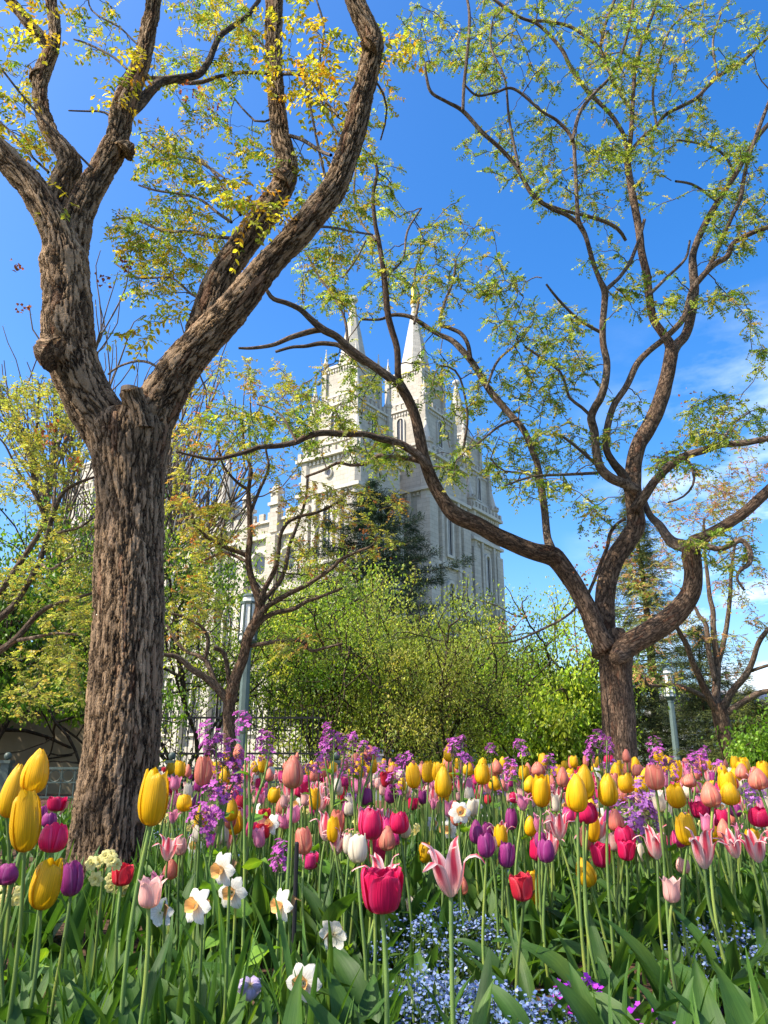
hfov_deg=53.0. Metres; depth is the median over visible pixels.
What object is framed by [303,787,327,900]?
tulip
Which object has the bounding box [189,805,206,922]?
tulip
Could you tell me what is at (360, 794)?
money plant
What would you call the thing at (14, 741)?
garden wall
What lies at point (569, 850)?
tulip
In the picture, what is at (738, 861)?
tulip
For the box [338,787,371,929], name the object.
tulip
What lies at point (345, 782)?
tulip
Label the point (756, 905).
tulip
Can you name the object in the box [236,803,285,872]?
narcissus
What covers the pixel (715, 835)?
tulip
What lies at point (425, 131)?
sky
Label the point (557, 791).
tulip
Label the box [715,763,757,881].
tulip
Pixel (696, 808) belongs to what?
tulip
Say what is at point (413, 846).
tulip
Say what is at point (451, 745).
money plant
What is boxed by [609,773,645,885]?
tulip
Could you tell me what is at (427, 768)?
tulip
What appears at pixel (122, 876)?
tulip
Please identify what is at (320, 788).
tulip
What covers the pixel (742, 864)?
tulip
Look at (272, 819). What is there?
narcissus
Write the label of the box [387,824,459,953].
tulip
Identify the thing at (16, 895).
narcissus
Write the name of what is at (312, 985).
narcissus
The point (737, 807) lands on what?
tulip
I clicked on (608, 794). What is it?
tulip
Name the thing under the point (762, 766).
tulip
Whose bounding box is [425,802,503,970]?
narcissus
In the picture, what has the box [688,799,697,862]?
tulip
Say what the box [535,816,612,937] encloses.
tulip
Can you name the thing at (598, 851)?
tulip
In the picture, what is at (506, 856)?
tulip
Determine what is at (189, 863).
narcissus
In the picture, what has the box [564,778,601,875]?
tulip
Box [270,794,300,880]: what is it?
tulip
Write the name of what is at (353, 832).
narcissus
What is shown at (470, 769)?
tulip
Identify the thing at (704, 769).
tulip
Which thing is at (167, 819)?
tulip
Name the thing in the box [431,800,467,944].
tulip
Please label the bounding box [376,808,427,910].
tulip
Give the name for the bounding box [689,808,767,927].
tulip
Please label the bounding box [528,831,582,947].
tulip
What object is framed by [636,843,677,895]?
tulip
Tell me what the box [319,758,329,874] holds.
tulip
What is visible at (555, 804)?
tulip
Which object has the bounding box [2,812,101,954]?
tulip
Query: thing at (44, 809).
tulip
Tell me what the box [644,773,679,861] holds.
tulip
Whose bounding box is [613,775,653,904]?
tulip
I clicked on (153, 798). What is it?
tulip
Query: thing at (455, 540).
stone temple
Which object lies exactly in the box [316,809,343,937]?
tulip
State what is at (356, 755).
tulip
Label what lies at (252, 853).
narcissus
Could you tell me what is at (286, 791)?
tulip
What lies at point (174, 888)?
tulip
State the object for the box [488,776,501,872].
tulip
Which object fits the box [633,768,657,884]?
tulip
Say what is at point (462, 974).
forget me not
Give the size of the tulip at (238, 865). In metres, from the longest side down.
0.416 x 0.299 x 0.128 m
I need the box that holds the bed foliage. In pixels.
[0,797,767,1023]
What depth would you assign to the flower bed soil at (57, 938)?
2.23 m
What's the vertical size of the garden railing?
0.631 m
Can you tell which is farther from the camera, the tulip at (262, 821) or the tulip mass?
the tulip mass
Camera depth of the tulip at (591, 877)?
2.06 m
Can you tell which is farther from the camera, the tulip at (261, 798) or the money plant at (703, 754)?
the tulip at (261, 798)
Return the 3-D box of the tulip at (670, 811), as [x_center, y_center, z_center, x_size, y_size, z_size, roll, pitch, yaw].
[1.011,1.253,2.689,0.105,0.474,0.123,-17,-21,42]
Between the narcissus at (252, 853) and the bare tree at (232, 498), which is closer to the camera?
the narcissus at (252, 853)
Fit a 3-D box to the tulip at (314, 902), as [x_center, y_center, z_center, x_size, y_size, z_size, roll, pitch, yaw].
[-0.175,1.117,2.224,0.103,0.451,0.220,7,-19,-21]
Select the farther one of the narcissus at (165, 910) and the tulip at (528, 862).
the tulip at (528, 862)
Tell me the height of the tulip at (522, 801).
0.520 m
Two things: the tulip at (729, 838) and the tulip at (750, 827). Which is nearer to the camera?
the tulip at (729, 838)
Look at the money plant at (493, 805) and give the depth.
2.91 m
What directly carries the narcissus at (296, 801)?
on the flower bed soil at (57, 938)
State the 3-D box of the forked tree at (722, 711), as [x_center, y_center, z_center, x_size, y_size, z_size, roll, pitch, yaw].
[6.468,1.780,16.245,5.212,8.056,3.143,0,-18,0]
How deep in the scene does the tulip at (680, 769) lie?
3.18 m
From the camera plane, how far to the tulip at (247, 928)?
2.25 m
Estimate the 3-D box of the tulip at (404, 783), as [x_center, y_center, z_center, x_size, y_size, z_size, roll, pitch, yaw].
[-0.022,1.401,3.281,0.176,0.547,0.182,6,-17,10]
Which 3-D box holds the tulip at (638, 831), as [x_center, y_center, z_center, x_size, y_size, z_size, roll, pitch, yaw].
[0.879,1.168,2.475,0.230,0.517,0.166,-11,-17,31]
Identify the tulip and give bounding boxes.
[0,748,55,1022]
[0,764,29,971]
[0,805,65,897]
[0,860,115,1023]
[0,862,45,1006]
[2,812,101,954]
[6,789,41,1023]
[15,796,83,946]
[20,858,62,1023]
[24,862,144,1006]
[28,822,67,1022]
[65,767,170,1023]
[73,875,167,1023]
[130,836,195,961]
[131,826,154,878]
[133,871,173,969]
[139,771,164,878]
[144,777,177,874]
[144,789,187,880]
[145,794,233,928]
[150,858,177,961]
[152,833,182,963]
[157,761,185,860]
[157,782,192,889]
[159,756,240,975]
[161,808,181,922]
[164,775,183,907]
[165,805,173,837]
[167,833,258,959]
[168,798,189,873]
[170,785,271,959]
[171,825,201,956]
[172,804,232,923]
[173,782,205,893]
[179,819,242,894]
[180,797,237,949]
[183,755,354,1023]
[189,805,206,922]
[192,793,200,855]
[193,766,229,862]
[200,826,266,922]
[204,816,239,869]
[214,765,256,862]
[221,795,242,852]
[227,832,247,876]
[231,821,259,922]
[232,810,252,886]
[233,744,270,858]
[237,818,265,906]
[237,838,282,858]
[238,805,269,896]
[251,827,269,961]
[253,791,270,857]
[256,823,269,881]
[258,808,294,877]
[261,813,288,915]
[261,826,361,963]
[267,798,285,880]
[268,787,294,853]
[269,804,302,946]
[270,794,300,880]
[271,851,318,942]
[276,781,321,882]
[278,771,293,850]
[283,793,329,889]
[290,793,314,880]
[291,827,353,947]
[292,811,357,936]
[292,866,403,1023]
[293,767,317,849]
[295,781,308,864]
[298,816,342,926]
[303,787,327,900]
[306,828,400,938]
[309,804,319,844]
[311,781,330,871]
[314,778,341,886]
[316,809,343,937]
[316,833,419,994]
[316,853,429,1023]
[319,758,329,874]
[322,791,327,856]
[328,745,405,918]
[330,766,376,846]
[333,777,365,900]
[333,833,352,952]
[334,802,353,893]
[335,761,363,872]
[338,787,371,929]
[338,795,352,869]
[340,776,353,830]
[342,801,364,877]
[342,808,408,976]
[343,811,440,962]
[344,833,368,956]
[346,806,401,964]
[347,825,405,968]
[350,816,405,943]
[351,753,366,857]
[364,808,383,864]
[364,838,437,955]
[365,759,377,807]
[365,833,402,915]
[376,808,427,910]
[380,771,392,864]
[384,785,436,902]
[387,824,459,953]
[392,777,405,857]
[396,769,415,864]
[397,782,440,859]
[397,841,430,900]
[399,844,447,931]
[405,762,436,898]
[406,803,469,863]
[408,785,438,859]
[411,766,453,963]
[418,789,441,849]
[421,835,494,1023]
[422,760,432,873]
[422,763,490,910]
[422,796,474,874]
[426,781,445,862]
[426,797,438,861]
[426,819,546,946]
[429,762,457,915]
[430,743,453,861]
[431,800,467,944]
[436,761,465,851]
[442,804,474,866]
[444,800,454,897]
[445,777,484,865]
[445,832,540,984]
[454,840,549,990]
[457,864,499,935]
[463,762,483,867]
[463,798,501,897]
[463,816,489,880]
[464,786,479,877]
[465,836,528,963]
[466,871,598,1023]
[467,757,486,851]
[470,762,510,882]
[475,820,519,947]
[482,821,520,936]
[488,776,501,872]
[489,760,515,888]
[489,815,550,913]
[490,807,524,893]
[491,774,566,955]
[494,824,534,937]
[497,794,532,870]
[497,837,601,943]
[499,765,529,871]
[500,793,585,986]
[500,870,607,942]
[505,774,640,997]
[511,824,549,893]
[516,793,560,873]
[517,788,537,874]
[518,810,618,963]
[521,775,533,862]
[522,838,596,994]
[528,812,590,935]
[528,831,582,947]
[531,762,613,927]
[531,785,574,883]
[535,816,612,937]
[537,815,550,878]
[540,861,575,887]
[544,829,599,938]
[545,807,576,881]
[545,814,599,908]
[546,826,613,919]
[548,798,573,874]
[549,857,657,969]
[551,793,597,899]
[553,773,630,986]
[554,793,581,876]
[556,764,616,982]
[556,767,616,897]
[561,798,597,891]
[562,807,582,891]
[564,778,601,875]
[565,802,650,984]
[565,829,592,870]
[565,841,630,948]
[572,788,685,891]
[573,831,647,942]
[574,827,636,896]
[581,810,656,938]
[582,819,640,948]
[589,849,698,950]
[592,808,637,954]
[593,838,646,963]
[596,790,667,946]
[600,875,767,1008]
[601,764,708,990]
[605,825,680,944]
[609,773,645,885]
[610,762,624,867]
[612,764,645,872]
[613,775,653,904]
[616,757,650,868]
[618,772,689,925]
[632,824,696,978]
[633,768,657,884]
[635,793,694,887]
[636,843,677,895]
[641,826,694,877]
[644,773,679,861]
[646,774,719,912]
[648,790,725,948]
[648,812,723,986]
[657,826,767,1019]
[662,755,674,856]
[664,803,686,900]
[665,794,702,884]
[666,782,755,960]
[668,781,767,992]
[670,760,682,858]
[670,857,689,935]
[671,830,726,928]
[672,812,718,920]
[678,782,701,857]
[682,781,766,955]
[683,786,694,886]
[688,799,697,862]
[689,762,736,915]
[689,801,760,940]
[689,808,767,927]
[689,816,730,907]
[695,795,717,872]
[696,755,747,858]
[699,782,727,879]
[701,790,767,900]
[707,828,741,943]
[707,828,767,932]
[709,771,747,860]
[709,842,733,896]
[710,771,767,943]
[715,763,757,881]
[717,763,733,832]
[717,818,761,939]
[721,807,766,885]
[724,822,752,910]
[725,796,767,874]
[725,804,767,911]
[732,773,757,896]
[733,779,750,873]
[734,829,767,977]
[736,760,764,869]
[736,795,745,867]
[743,866,765,898]
[745,789,767,872]
[747,796,766,860]
[748,768,767,966]
[748,806,767,944]
[752,827,767,922]
[756,761,767,862]
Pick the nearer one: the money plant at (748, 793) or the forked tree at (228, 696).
the money plant at (748, 793)
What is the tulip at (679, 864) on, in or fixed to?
on the flower bed soil at (57, 938)
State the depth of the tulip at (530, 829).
2.49 m
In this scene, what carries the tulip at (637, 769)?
on the flower bed soil at (57, 938)
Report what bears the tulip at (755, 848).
on the flower bed soil at (57, 938)
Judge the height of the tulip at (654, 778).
0.596 m
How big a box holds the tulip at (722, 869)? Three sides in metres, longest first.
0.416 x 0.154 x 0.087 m
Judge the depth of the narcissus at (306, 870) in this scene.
2.56 m
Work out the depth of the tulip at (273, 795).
3.25 m
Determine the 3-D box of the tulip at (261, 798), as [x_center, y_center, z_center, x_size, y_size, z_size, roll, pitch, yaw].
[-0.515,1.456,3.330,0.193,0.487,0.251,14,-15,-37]
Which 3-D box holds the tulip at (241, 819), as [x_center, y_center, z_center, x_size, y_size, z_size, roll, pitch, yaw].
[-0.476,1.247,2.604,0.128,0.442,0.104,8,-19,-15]
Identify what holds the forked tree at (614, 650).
on the ground
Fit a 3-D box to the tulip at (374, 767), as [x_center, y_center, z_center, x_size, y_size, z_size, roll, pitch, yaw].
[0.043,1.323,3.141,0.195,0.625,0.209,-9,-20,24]
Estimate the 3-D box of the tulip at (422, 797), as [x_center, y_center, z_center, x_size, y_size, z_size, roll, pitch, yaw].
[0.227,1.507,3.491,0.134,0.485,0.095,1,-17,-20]
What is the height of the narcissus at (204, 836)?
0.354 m
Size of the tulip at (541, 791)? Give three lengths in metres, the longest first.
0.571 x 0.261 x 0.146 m
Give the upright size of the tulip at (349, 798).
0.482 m
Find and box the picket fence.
[160,708,324,791]
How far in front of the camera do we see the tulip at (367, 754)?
2.59 m
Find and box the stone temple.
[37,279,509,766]
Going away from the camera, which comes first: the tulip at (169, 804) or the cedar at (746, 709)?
the tulip at (169, 804)
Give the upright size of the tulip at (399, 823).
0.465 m
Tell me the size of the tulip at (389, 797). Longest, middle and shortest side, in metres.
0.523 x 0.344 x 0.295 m
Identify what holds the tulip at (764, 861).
on the flower bed soil at (57, 938)
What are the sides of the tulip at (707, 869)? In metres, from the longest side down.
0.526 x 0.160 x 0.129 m
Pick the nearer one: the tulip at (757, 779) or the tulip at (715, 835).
the tulip at (757, 779)
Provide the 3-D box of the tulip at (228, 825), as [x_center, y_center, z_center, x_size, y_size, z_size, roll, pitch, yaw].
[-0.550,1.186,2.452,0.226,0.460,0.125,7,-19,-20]
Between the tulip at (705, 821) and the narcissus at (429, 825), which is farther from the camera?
the narcissus at (429, 825)
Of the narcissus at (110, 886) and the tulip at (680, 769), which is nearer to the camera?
the narcissus at (110, 886)
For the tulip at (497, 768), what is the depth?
3.24 m
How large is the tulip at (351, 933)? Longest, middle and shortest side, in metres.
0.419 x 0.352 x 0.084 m
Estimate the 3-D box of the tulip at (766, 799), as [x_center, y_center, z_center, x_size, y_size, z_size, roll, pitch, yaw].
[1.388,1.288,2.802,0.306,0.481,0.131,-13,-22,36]
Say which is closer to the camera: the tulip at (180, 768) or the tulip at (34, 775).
the tulip at (34, 775)
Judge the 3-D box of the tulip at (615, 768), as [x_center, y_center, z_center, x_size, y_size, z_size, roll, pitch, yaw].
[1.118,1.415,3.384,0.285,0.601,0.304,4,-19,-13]
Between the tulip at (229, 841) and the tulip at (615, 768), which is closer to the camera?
the tulip at (229, 841)
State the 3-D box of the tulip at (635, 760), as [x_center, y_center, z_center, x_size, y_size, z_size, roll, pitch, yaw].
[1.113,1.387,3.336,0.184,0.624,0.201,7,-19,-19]
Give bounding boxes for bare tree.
[0,250,239,706]
[86,319,315,610]
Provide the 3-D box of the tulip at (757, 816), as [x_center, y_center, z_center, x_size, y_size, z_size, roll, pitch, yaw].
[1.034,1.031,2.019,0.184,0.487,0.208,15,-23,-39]
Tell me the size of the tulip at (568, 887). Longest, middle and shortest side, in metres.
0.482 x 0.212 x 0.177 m
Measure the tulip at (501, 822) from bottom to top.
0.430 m
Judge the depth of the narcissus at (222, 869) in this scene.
1.43 m
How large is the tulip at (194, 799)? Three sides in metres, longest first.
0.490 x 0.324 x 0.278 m
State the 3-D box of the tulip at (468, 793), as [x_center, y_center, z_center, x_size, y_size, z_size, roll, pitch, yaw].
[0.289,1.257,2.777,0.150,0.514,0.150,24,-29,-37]
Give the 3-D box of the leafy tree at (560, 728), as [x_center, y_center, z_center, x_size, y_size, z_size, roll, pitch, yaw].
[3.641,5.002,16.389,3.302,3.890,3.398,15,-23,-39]
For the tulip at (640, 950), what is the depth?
1.69 m
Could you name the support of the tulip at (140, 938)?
on the flower bed soil at (57, 938)
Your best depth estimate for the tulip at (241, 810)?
2.59 m
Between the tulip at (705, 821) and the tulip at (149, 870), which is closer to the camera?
the tulip at (705, 821)
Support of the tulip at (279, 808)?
on the flower bed soil at (57, 938)
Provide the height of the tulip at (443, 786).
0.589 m
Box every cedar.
[598,486,729,757]
[633,664,717,776]
[640,623,766,775]
[664,675,767,777]
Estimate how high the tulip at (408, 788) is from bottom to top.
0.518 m
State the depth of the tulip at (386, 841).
2.17 m
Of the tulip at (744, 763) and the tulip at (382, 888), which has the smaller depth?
the tulip at (382, 888)
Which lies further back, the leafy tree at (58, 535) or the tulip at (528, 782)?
the leafy tree at (58, 535)
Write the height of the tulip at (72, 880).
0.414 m
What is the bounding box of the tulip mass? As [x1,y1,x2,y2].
[158,748,767,871]
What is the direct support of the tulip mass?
on the flower bed soil at (57, 938)
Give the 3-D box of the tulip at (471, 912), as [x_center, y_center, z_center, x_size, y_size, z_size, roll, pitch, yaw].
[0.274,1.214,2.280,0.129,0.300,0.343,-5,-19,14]
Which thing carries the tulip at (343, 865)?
on the flower bed soil at (57, 938)
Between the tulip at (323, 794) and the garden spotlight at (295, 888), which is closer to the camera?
the garden spotlight at (295, 888)
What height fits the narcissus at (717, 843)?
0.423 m
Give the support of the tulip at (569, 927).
on the flower bed soil at (57, 938)
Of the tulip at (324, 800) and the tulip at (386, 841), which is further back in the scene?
the tulip at (324, 800)
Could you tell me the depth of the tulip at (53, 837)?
1.65 m
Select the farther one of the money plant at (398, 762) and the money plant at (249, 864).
the money plant at (398, 762)
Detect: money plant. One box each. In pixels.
[183,779,237,955]
[196,719,249,950]
[221,710,279,968]
[268,838,290,991]
[298,752,337,910]
[316,721,350,896]
[340,731,379,910]
[346,790,356,829]
[373,760,385,808]
[386,751,430,891]
[443,735,487,881]
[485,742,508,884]
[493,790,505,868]
[503,738,529,873]
[541,753,574,880]
[583,729,636,893]
[607,759,615,808]
[614,776,680,937]
[642,736,694,933]
[684,745,725,885]
[733,782,767,876]
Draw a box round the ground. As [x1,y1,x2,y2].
[158,762,747,814]
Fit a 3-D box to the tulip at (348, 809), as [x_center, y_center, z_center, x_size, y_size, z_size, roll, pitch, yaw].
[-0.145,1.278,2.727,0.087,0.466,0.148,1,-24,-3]
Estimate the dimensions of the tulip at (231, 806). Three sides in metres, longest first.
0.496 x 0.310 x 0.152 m
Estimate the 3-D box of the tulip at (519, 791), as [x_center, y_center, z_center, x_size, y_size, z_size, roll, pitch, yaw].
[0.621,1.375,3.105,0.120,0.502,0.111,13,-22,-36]
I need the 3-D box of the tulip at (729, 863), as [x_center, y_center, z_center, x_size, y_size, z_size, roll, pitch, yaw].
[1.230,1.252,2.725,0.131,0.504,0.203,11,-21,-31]
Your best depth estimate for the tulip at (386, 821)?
2.38 m
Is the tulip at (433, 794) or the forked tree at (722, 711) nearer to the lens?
the tulip at (433, 794)
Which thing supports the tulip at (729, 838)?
on the flower bed soil at (57, 938)
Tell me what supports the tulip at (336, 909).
on the flower bed soil at (57, 938)
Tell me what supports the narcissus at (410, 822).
on the flower bed soil at (57, 938)
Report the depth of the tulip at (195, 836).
2.35 m
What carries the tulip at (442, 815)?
on the flower bed soil at (57, 938)
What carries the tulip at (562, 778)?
on the flower bed soil at (57, 938)
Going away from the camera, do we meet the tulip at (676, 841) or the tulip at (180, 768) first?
the tulip at (676, 841)
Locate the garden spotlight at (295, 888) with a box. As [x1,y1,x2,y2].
[291,842,302,983]
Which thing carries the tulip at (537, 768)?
on the flower bed soil at (57, 938)
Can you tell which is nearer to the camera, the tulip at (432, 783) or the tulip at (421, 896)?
the tulip at (421, 896)
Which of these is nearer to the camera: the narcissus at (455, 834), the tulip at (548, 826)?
the tulip at (548, 826)
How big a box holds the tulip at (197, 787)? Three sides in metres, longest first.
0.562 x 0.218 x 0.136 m
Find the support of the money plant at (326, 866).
on the flower bed soil at (57, 938)
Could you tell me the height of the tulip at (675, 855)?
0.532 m
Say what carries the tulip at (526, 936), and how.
on the flower bed soil at (57, 938)
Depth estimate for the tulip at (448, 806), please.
2.55 m
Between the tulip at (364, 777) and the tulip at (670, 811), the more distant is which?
the tulip at (364, 777)
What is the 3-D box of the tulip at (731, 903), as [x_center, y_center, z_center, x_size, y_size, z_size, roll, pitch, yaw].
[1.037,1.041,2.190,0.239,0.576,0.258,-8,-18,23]
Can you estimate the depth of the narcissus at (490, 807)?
5.52 m
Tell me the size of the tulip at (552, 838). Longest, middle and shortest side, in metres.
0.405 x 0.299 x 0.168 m
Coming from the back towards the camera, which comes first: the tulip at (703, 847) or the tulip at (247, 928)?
the tulip at (247, 928)
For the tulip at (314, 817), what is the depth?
3.23 m
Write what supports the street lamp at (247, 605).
on the ground
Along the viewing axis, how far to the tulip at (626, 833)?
2.22 m
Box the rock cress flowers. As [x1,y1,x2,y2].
[546,972,675,1023]
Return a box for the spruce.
[218,478,563,714]
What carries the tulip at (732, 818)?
on the flower bed soil at (57, 938)
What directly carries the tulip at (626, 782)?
on the flower bed soil at (57, 938)
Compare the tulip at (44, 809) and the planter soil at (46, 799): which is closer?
the tulip at (44, 809)
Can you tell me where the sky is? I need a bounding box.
[0,0,767,760]
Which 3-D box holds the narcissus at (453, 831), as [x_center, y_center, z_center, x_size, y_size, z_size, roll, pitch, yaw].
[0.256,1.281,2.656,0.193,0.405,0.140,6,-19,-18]
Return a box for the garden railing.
[0,752,340,797]
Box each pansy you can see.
[237,975,261,1013]
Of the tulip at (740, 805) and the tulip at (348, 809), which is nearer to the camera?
the tulip at (348, 809)
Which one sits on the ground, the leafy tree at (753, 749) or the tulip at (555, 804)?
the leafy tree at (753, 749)
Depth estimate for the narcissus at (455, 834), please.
3.10 m
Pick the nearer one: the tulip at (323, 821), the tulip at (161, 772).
the tulip at (323, 821)
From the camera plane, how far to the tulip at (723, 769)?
4.16 m
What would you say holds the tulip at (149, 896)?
on the flower bed soil at (57, 938)
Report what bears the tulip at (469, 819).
on the flower bed soil at (57, 938)
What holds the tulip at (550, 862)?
on the flower bed soil at (57, 938)
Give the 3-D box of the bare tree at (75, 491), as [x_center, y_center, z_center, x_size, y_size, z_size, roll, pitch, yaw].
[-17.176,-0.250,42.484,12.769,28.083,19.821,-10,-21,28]
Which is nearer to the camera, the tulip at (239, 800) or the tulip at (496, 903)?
the tulip at (496, 903)
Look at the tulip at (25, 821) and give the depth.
1.37 m
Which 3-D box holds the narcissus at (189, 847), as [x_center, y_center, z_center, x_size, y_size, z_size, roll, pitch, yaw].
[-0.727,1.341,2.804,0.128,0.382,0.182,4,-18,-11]
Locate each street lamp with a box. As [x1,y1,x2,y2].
[236,593,257,766]
[662,668,680,760]
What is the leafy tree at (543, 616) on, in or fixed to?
on the ground
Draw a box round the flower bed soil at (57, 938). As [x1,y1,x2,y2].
[0,821,759,1023]
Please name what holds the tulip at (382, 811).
on the flower bed soil at (57, 938)
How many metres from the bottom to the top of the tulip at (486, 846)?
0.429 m
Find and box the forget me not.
[135,830,767,1023]
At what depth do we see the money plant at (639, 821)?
2.31 m
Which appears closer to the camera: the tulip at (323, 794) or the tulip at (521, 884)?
the tulip at (521, 884)
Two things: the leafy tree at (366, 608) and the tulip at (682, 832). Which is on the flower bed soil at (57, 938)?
the tulip at (682, 832)
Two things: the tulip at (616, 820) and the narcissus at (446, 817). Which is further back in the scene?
the narcissus at (446, 817)
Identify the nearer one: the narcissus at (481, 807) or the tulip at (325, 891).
the tulip at (325, 891)
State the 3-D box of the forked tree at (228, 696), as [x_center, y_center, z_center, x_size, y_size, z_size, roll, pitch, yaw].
[-1.803,0.621,12.101,4.513,7.700,2.169,0,-18,0]
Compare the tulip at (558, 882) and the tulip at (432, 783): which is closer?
the tulip at (558, 882)
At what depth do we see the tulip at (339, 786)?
2.98 m
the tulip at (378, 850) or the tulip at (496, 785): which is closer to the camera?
the tulip at (378, 850)
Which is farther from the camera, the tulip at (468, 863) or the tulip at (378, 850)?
the tulip at (468, 863)
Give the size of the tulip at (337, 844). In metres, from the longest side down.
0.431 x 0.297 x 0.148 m
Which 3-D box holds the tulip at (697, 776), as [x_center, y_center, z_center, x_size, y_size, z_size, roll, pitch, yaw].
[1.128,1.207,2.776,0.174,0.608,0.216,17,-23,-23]
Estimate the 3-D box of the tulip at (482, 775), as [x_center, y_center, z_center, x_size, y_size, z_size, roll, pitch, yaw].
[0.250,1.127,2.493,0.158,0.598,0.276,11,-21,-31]
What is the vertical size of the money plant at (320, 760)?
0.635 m
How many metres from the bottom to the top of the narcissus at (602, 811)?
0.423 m
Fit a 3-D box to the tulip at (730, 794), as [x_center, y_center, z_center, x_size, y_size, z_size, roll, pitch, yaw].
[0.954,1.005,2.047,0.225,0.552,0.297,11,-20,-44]
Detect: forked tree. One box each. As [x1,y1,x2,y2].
[0,0,423,875]
[164,351,412,786]
[176,0,767,810]
[584,438,767,766]
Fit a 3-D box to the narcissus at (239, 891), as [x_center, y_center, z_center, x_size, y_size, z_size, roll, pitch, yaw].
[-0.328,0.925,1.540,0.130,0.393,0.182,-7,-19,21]
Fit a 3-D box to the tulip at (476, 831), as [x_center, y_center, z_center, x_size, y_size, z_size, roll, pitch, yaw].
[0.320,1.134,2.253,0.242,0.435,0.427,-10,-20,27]
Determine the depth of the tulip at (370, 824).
1.83 m
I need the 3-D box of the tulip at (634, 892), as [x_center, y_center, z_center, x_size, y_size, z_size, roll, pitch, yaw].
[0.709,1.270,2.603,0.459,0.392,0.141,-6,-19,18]
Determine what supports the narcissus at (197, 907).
on the flower bed soil at (57, 938)
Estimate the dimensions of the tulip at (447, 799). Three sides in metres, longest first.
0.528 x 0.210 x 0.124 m
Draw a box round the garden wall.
[0,709,84,793]
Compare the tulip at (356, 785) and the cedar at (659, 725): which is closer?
the tulip at (356, 785)
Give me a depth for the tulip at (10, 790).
1.62 m
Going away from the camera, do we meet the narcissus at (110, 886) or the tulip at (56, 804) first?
the narcissus at (110, 886)
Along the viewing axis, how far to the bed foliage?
1.58 m
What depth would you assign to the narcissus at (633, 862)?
3.26 m
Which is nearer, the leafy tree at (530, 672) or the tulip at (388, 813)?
the tulip at (388, 813)
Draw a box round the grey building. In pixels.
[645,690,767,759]
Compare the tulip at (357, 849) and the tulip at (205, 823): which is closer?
the tulip at (357, 849)
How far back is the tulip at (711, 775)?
3.44 m
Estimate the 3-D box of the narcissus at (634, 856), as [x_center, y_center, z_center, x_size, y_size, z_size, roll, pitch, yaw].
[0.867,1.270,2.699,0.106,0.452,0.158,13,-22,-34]
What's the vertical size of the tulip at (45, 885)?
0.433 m
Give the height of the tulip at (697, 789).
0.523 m
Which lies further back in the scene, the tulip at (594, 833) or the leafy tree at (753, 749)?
the leafy tree at (753, 749)
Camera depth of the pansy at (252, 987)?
1.43 m
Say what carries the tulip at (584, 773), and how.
on the flower bed soil at (57, 938)
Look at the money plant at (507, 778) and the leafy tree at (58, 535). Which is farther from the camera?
the leafy tree at (58, 535)
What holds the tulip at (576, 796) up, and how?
on the flower bed soil at (57, 938)
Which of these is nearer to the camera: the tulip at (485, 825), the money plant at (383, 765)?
the tulip at (485, 825)
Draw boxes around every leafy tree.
[0,372,93,729]
[0,481,385,788]
[0,484,269,779]
[0,542,201,769]
[194,523,432,775]
[195,555,475,790]
[235,551,528,776]
[298,565,543,788]
[373,576,597,778]
[419,577,696,781]
[477,650,649,791]
[701,694,767,796]
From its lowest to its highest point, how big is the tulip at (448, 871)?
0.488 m
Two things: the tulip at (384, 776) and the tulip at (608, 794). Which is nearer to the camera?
the tulip at (608, 794)
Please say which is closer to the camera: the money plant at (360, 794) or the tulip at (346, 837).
the tulip at (346, 837)
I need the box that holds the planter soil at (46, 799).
[37,794,454,800]
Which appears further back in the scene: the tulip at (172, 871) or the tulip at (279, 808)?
the tulip at (279, 808)
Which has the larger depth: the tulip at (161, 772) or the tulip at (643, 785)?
the tulip at (161, 772)
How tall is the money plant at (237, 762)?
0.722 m
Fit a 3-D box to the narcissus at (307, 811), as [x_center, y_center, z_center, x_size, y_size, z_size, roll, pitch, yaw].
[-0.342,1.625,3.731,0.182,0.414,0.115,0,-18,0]
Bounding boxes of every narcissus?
[0,853,44,970]
[59,849,121,994]
[82,861,139,983]
[145,813,170,861]
[147,825,192,918]
[151,894,216,1023]
[166,814,193,878]
[173,829,204,882]
[173,864,259,1023]
[176,888,236,1023]
[184,818,204,888]
[186,851,293,1023]
[192,829,206,871]
[229,831,255,861]
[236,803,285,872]
[238,895,321,1023]
[239,888,300,1023]
[242,814,280,929]
[257,808,283,872]
[267,911,346,1013]
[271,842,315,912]
[284,797,311,843]
[294,831,325,852]
[302,805,321,842]
[342,820,364,871]
[390,791,412,843]
[392,823,419,912]
[411,809,439,843]
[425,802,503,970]
[430,820,468,853]
[434,821,468,853]
[436,810,465,858]
[445,819,477,872]
[468,799,497,867]
[482,792,500,821]
[486,790,492,823]
[561,799,576,857]
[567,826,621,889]
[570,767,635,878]
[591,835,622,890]
[597,808,603,818]
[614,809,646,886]
[621,808,642,880]
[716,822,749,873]
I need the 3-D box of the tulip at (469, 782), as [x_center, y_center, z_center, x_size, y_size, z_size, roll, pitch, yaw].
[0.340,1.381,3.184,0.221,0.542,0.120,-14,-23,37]
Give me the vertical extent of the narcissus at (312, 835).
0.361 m

